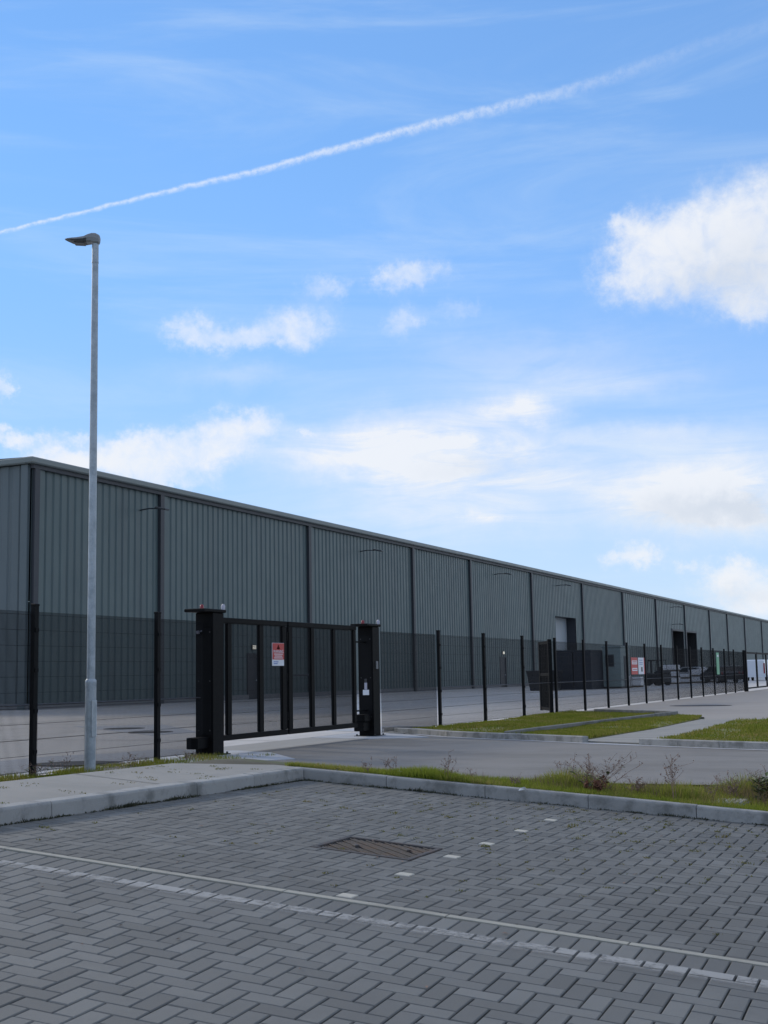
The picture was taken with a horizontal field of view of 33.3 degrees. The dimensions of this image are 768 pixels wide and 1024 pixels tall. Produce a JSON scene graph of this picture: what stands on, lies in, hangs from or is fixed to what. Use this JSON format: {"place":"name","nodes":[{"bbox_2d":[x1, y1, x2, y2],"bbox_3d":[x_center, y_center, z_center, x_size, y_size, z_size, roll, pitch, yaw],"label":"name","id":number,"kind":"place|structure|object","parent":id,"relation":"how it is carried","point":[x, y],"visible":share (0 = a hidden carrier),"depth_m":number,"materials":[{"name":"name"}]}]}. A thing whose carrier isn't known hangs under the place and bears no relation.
{"place":"outdoors","nodes":[
{"label":"outdoors","id":0,"kind":"place"},
{"bbox_2d":[0,753,129,776],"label":"apron","id":1,"kind":"object","parent":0,"point":[16,768],"visible":0.23,"depth_m":18.28,"materials":[{"name":"concrete"}]},
{"bbox_2d":[37,761,124,766],"bbox_3d":[-4.285,3.515,17.950,1.364,0.012,1.100,-3,-7,13],"label":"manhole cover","id":2,"kind":"object","parent":1,"relation":"on","point":[72,763],"visible":0.3,"depth_m":17.88,"materials":[{"name":"metal"}]},
{"bbox_2d":[0,763,293,804],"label":"path","id":3,"kind":"structure","parent":0,"point":[14,791],"depth_m":10.25,"materials":[{"name":"concrete"}]},
{"bbox_2d":[0,692,709,785],"bbox_3d":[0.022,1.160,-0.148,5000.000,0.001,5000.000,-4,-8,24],"label":"ground","id":4,"kind":"structure","parent":0,"point":[610,783],"depth_m":13.52,"materials":[{"name":"grey"}]},
{"bbox_2d":[20,758,55,775],"bbox_3d":[-4.191,3.117,15.573,0.449,0.236,0.309,3,-8,-28],"label":"leafy weed","id":5,"kind":"object","parent":4,"relation":"on","point":[35,769],"visible":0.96,"depth_m":15.57,"materials":[{"name":"green plant"}]},
{"bbox_2d":[65,233,100,771],"bbox_3d":[-3.954,-0.156,16.724,0.483,7.187,0.207,-1,-7,-1],"label":"street lamp","id":6,"kind":"object","parent":4,"relation":"on","point":[93,239],"visible":0.98,"depth_m":16.64,"materials":[{"name":"metal"}]},
{"bbox_2d":[0,604,201,775],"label":"fence","id":7,"kind":"object","parent":4,"relation":"on","point":[47,686],"visible":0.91,"depth_m":17.25,"materials":[{"name":"metal"}]},
{"bbox_2d":[76,725,195,734],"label":"manhole slab","id":8,"kind":"structure","parent":4,"relation":"on","point":[101,728],"depth_m":30.26,"materials":[{"name":"concrete"}]},
{"bbox_2d":[0,751,273,781],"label":"grass strip","id":9,"kind":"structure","parent":4,"relation":"on","point":[62,771],"depth_m":17.13,"materials":[{"name":"green plant"}]},
{"bbox_2d":[123,752,148,766],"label":"dry weed","id":10,"kind":"object","parent":9,"relation":"on","point":[133,760],"visible":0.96,"depth_m":17.28,"materials":[{"name":"brown plant"}]},
{"bbox_2d":[106,749,293,762],"bbox_3d":[-2.874,3.705,19.509,2.334,0.032,3.995,2,-8,-21],"label":"gate pad","id":11,"kind":"object","parent":4,"relation":"on","point":[243,754],"visible":0.3,"depth_m":19.20,"materials":[{"name":"concrete"}]},
{"bbox_2d":[175,750,198,759],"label":"dry weed","id":12,"kind":"object","parent":11,"relation":"on","point":[185,755],"visible":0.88,"depth_m":18.23,"materials":[{"name":"brown plant"}]},
{"bbox_2d":[224,733,360,750],"bbox_3d":[-1.268,4.153,23.242,1.400,0.030,6.100,-4,-8,24],"label":"gate threshold","id":13,"kind":"object","parent":4,"relation":"on","point":[280,744],"visible":0.5,"depth_m":22.28,"materials":[{"name":"concrete"}]},
{"bbox_2d":[184,604,383,755],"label":"bifold gate","id":14,"kind":"structure","parent":13,"relation":"on","point":[219,715],"depth_m":21.70,"materials":[{"name":"black metal"}]},
{"bbox_2d":[272,643,283,665],"bbox_3d":[-1.775,2.388,21.550,0.015,0.380,0.400,-4,-8,24],"label":"gate sign","id":15,"kind":"object","parent":14,"relation":"attached to","point":[277,654],"visible":1,"depth_m":21.54,"materials":[{"name":"red plastic"}]},
{"bbox_2d":[327,725,429,731],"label":"gully slab","id":16,"kind":"structure","parent":4,"relation":"on","point":[352,730],"depth_m":27.57,"materials":[{"name":"concrete"}]},
{"bbox_2d":[381,727,767,749],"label":"road kerb","id":17,"kind":"structure","parent":4,"relation":"on","point":[717,744],"depth_m":21.19,"materials":[{"name":"concrete"}]},
{"bbox_2d":[436,630,745,725],"bbox_3d":[9.912,5.928,47.228,0.085,2.125,42.288,-4,-8,24],"label":"fence","id":18,"kind":"object","parent":4,"relation":"on","point":[524,702],"visible":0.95,"depth_m":38.58,"materials":[{"name":"metal"}]},
{"bbox_2d":[538,639,553,712],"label":"pedestrian gate","id":19,"kind":"structure","parent":18,"relation":"attached to","point":[550,679],"depth_m":36.17,"materials":[{"name":"black metal"}]},
{"bbox_2d":[631,657,637,673],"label":"fence sign","id":20,"kind":"object","parent":18,"relation":"attached to","point":[634,666],"visible":1,"depth_m":44.38,"materials":[{"name":"red plastic"}]},
{"bbox_2d":[638,658,644,673],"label":"fence sign","id":21,"kind":"object","parent":18,"relation":"attached to","point":[641,666],"visible":1,"depth_m":45.36,"materials":[{"name":"white plastic"}]},
{"bbox_2d":[716,653,719,673],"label":"green sign","id":22,"kind":"object","parent":18,"relation":"attached to","point":[717,662],"visible":1,"depth_m":59.10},
{"bbox_2d":[504,709,677,732],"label":"edging kerb","id":23,"kind":"structure","parent":4,"relation":"on","point":[655,714],"depth_m":28.48,"materials":[{"name":"concrete"}]},
{"bbox_2d":[311,732,426,738],"bbox_3d":[-0.411,4.319,24.691,2.950,0.034,1.886,-11,-13,55],"label":"pillar pad","id":24,"kind":"object","parent":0,"point":[384,736],"visible":0.7,"depth_m":24.33,"materials":[{"name":"concrete"}]},
{"bbox_2d":[0,849,767,1023],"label":"road","id":25,"kind":"structure","parent":0,"point":[233,954],"depth_m":5.51,"materials":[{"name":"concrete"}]},
{"bbox_2d":[0,781,767,967],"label":"parking bay","id":26,"kind":"object","parent":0,"point":[676,914],"visible":0.96,"depth_m":8.03,"materials":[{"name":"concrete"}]},
{"bbox_2d":[310,836,442,861],"bbox_3d":[-0.048,2.240,8.371,0.691,0.119,0.595,1,-6,23],"label":"drain grate","id":27,"kind":"object","parent":26,"relation":"in","point":[383,848],"visible":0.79,"depth_m":8.39,"materials":[{"name":"metal"}]},
{"bbox_2d":[0,765,767,935],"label":"weeds","id":28,"kind":"object","parent":26,"relation":"on","point":[621,833],"visible":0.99,"depth_m":9.67,"materials":[{"name":"green plant"}]},
{"bbox_2d":[0,677,767,776],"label":"yard","id":29,"kind":"structure","parent":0,"point":[48,727],"depth_m":40.48,"materials":[{"name":"concrete"}]},
{"bbox_2d":[0,456,767,709],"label":"warehouse","id":30,"kind":"structure","parent":29,"relation":"on","point":[168,553],"depth_m":73.67,"materials":[{"name":"metal"}]},
{"bbox_2d":[248,655,256,698],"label":"door","id":31,"kind":"structure","parent":30,"relation":"in","point":[248,655],"depth_m":71.26,"materials":[{"name":"metal"}]},
{"bbox_2d":[500,658,505,686],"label":"door","id":32,"kind":"structure","parent":30,"relation":"in","point":[503,673],"depth_m":109.56,"materials":[{"name":"metal"}]},
{"bbox_2d":[380,632,436,731],"bbox_3d":[0.541,3.513,26.749,0.016,1.980,2.905,-4,-8,24],"label":"infill fence","id":33,"kind":"object","parent":29,"relation":"on","point":[387,678],"visible":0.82,"depth_m":26.68,"materials":[{"name":"metal"}]},
{"bbox_2d":[557,650,603,689],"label":"shipping container","id":34,"kind":"object","parent":29,"relation":"on","point":[598,666],"visible":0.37,"depth_m":85.94,"materials":[{"name":"grey metal"}]},
{"bbox_2d":[557,652,589,686],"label":"door","id":35,"kind":"structure","parent":34,"relation":"in","point":[587,656],"depth_m":85.83,"materials":[{"name":"black paint"}]},
{"bbox_2d":[602,646,629,688],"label":"site cabin","id":36,"kind":"object","parent":29,"relation":"on","point":[604,668],"visible":0.25,"depth_m":87.74,"materials":[{"name":"grey metal"}]},
{"bbox_2d":[605,654,613,666],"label":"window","id":37,"kind":"structure","parent":36,"relation":"in","point":[612,654],"depth_m":87.76,"materials":[{"name":"grey glass"}]},
{"bbox_2d":[680,667,709,680],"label":"parked car","id":38,"kind":"object","parent":29,"relation":"on","point":[688,669],"visible":0.11,"depth_m":116.01,"materials":[{"name":"silver metal"}]},
{"bbox_2d":[689,669,701,682],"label":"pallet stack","id":39,"kind":"object","parent":29,"relation":"on","point":[695,674],"visible":0.14,"depth_m":115.00,"materials":[{"name":"grey wood"}]},
{"bbox_2d":[700,666,740,682],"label":"parked car","id":40,"kind":"object","parent":29,"relation":"on","point":[719,674],"visible":0.12,"depth_m":108.73,"materials":[{"name":"paint"}]},
{"bbox_2d":[747,660,767,680],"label":"parked van","id":41,"kind":"object","parent":29,"relation":"on","point":[751,666],"visible":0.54,"depth_m":125.92,"materials":[{"name":"white paint"}]},
{"bbox_2d":[0,0,767,619],"label":"sky","id":42,"kind":"structure","parent":0,"point":[485,278],"materials":[{"name":"blue"}]},
{"bbox_2d":[69,734,767,784],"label":"access road","id":43,"kind":"structure","parent":0,"point":[507,758],"depth_m":17.56,"materials":[{"name":"grey asphalt"}]},
{"bbox_2d":[189,759,761,806],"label":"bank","id":44,"kind":"structure","parent":0,"point":[241,761],"depth_m":12.68,"materials":[{"name":"green plant"}]},
{"bbox_2d":[0,767,767,825],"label":"kerb","id":45,"kind":"structure","parent":44,"relation":"on","point":[51,807],"depth_m":11.11,"materials":[{"name":"concrete"}]},
{"bbox_2d":[0,778,767,825],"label":"kerb moss","id":46,"kind":"object","parent":45,"relation":"on","point":[131,804],"visible":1,"depth_m":11.01,"materials":[{"name":"green plant"}]},
{"bbox_2d":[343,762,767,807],"bbox_3d":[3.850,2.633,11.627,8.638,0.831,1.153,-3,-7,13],"label":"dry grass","id":47,"kind":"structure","parent":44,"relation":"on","point":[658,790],"depth_m":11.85,"materials":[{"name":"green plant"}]},
{"bbox_2d":[622,777,646,793],"bbox_3d":[2.322,2.529,11.858,0.244,0.181,0.212,-4,-8,24],"label":"dry weed","id":48,"kind":"object","parent":44,"relation":"on","point":[638,785],"visible":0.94,"depth_m":11.82,"materials":[{"name":"plant"}]},
{"bbox_2d":[713,771,751,798],"bbox_3d":[3.234,2.536,11.934,0.358,0.283,0.231,-8,-10,42],"label":"dry weed","id":49,"kind":"object","parent":44,"relation":"on","point":[730,787],"visible":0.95,"depth_m":11.92,"materials":[{"name":"plant"}]},
{"bbox_2d":[746,764,767,802],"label":"leafy weed","id":50,"kind":"object","parent":44,"relation":"on","point":[759,789],"visible":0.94,"depth_m":11.72,"materials":[{"name":"green plant"}]},
{"bbox_2d":[528,670,561,690],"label":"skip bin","id":51,"kind":"object","parent":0,"point":[533,680],"visible":0.19,"depth_m":83.43,"materials":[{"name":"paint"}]},
{"bbox_2d":[412,710,767,741],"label":"turf","id":52,"kind":"structure","parent":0,"point":[484,728],"depth_m":25.70,"materials":[{"name":"green plant"}]},
{"bbox_2d":[632,677,643,686],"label":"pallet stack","id":53,"kind":"object","parent":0,"point":[641,681],"visible":0.22,"depth_m":91.97,"materials":[{"name":"grey wood"}]},
{"bbox_2d":[644,660,670,685],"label":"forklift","id":54,"kind":"object","parent":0,"point":[657,675],"visible":0.34,"depth_m":99.36,"materials":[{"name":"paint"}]},
{"bbox_2d":[588,719,735,744],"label":"footpath","id":55,"kind":"structure","parent":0,"point":[635,737],"depth_m":23.51,"materials":[{"name":"concrete"}]},
{"bbox_2d":[663,665,680,683],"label":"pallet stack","id":56,"kind":"object","parent":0,"point":[673,672],"visible":0.16,"depth_m":109.22,"materials":[{"name":"grey wood"}]},
{"bbox_2d":[587,689,767,718],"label":"car park","id":57,"kind":"structure","parent":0,"point":[749,704],"depth_m":40.78,"materials":[{"name":"grey asphalt"}]},
{"bbox_2d":[742,650,767,690],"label":"gate","id":58,"kind":"structure","parent":57,"relation":"on","point":[746,669],"depth_m":69.97,"materials":[{"name":"metal"}]},
{"bbox_2d":[672,705,729,705],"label":"manhole cover","id":59,"kind":"object","parent":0,"point":[700,705],"visible":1,"depth_m":41.16,"materials":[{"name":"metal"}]},
{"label":"verge","id":60,"kind":"structure","parent":0,"visible":0},
{"bbox_2d":[362,758,371,772],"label":"dry weed","id":61,"kind":"object","parent":60,"relation":"on","point":[367,768],"visible":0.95,"depth_m":12.03,"materials":[{"name":"brown plant"}]},
{"bbox_2d":[381,757,397,770],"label":"dry weed","id":62,"kind":"object","parent":60,"relation":"on","point":[388,763],"visible":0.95,"depth_m":12.05,"materials":[{"name":"brown plant"}]},
{"bbox_2d":[438,750,458,776],"bbox_3d":[0.598,2.348,11.845,0.222,0.312,0.193,-4,-8,24],"label":"dry weed","id":63,"kind":"object","parent":60,"relation":"on","point":[448,764],"visible":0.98,"depth_m":11.85,"materials":[{"name":"brown plant"}]},
{"bbox_2d":[510,774,520,785],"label":"dry weed","id":64,"kind":"object","parent":60,"relation":"on","point":[512,780],"visible":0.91,"depth_m":11.76,"materials":[{"name":"brown plant"}]},
{"bbox_2d":[285,760,767,810],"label":"verge grass","id":65,"kind":"structure","parent":60,"relation":"on","point":[437,774],"depth_m":11.85,"materials":[{"name":"green plant"}]},
{"bbox_2d":[584,775,608,791],"bbox_3d":[1.918,2.471,11.606,0.232,0.187,0.135,1,-7,-12],"label":"dock weed","id":66,"kind":"object","parent":60,"relation":"on","point":[598,786],"visible":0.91,"depth_m":11.60,"materials":[{"name":"brown plant"}]},
{"bbox_2d":[554,751,642,790],"bbox_3d":[1.924,2.373,11.705,0.815,0.397,0.829,-3,-8,15],"label":"dry weed","id":67,"kind":"object","parent":60,"relation":"on","point":[598,776],"visible":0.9,"depth_m":11.75,"materials":[{"name":"brown plant"}]},
{"bbox_2d":[660,754,693,796],"bbox_3d":[2.587,2.370,11.484,0.289,0.449,0.258,4,-9,-35],"label":"dry weed","id":68,"kind":"object","parent":60,"relation":"on","point":[672,776],"visible":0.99,"depth_m":11.46,"materials":[{"name":"brown plant"}]},
{"bbox_2d":[702,780,724,799],"bbox_3d":[2.957,2.523,11.634,0.162,0.224,0.216,3,-9,-31],"label":"dry weed","id":69,"kind":"object","parent":60,"relation":"on","point":[711,792],"visible":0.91,"depth_m":11.61,"materials":[{"name":"plant"}]},
{"bbox_2d":[714,798,748,804],"bbox_3d":[2.999,2.655,11.698,0.620,0.066,0.420,-5,-8,25],"label":"inspection cover","id":70,"kind":"object","parent":60,"relation":"on","point":[736,801],"visible":0.15,"depth_m":11.57,"materials":[{"name":"concrete"}]}
]}

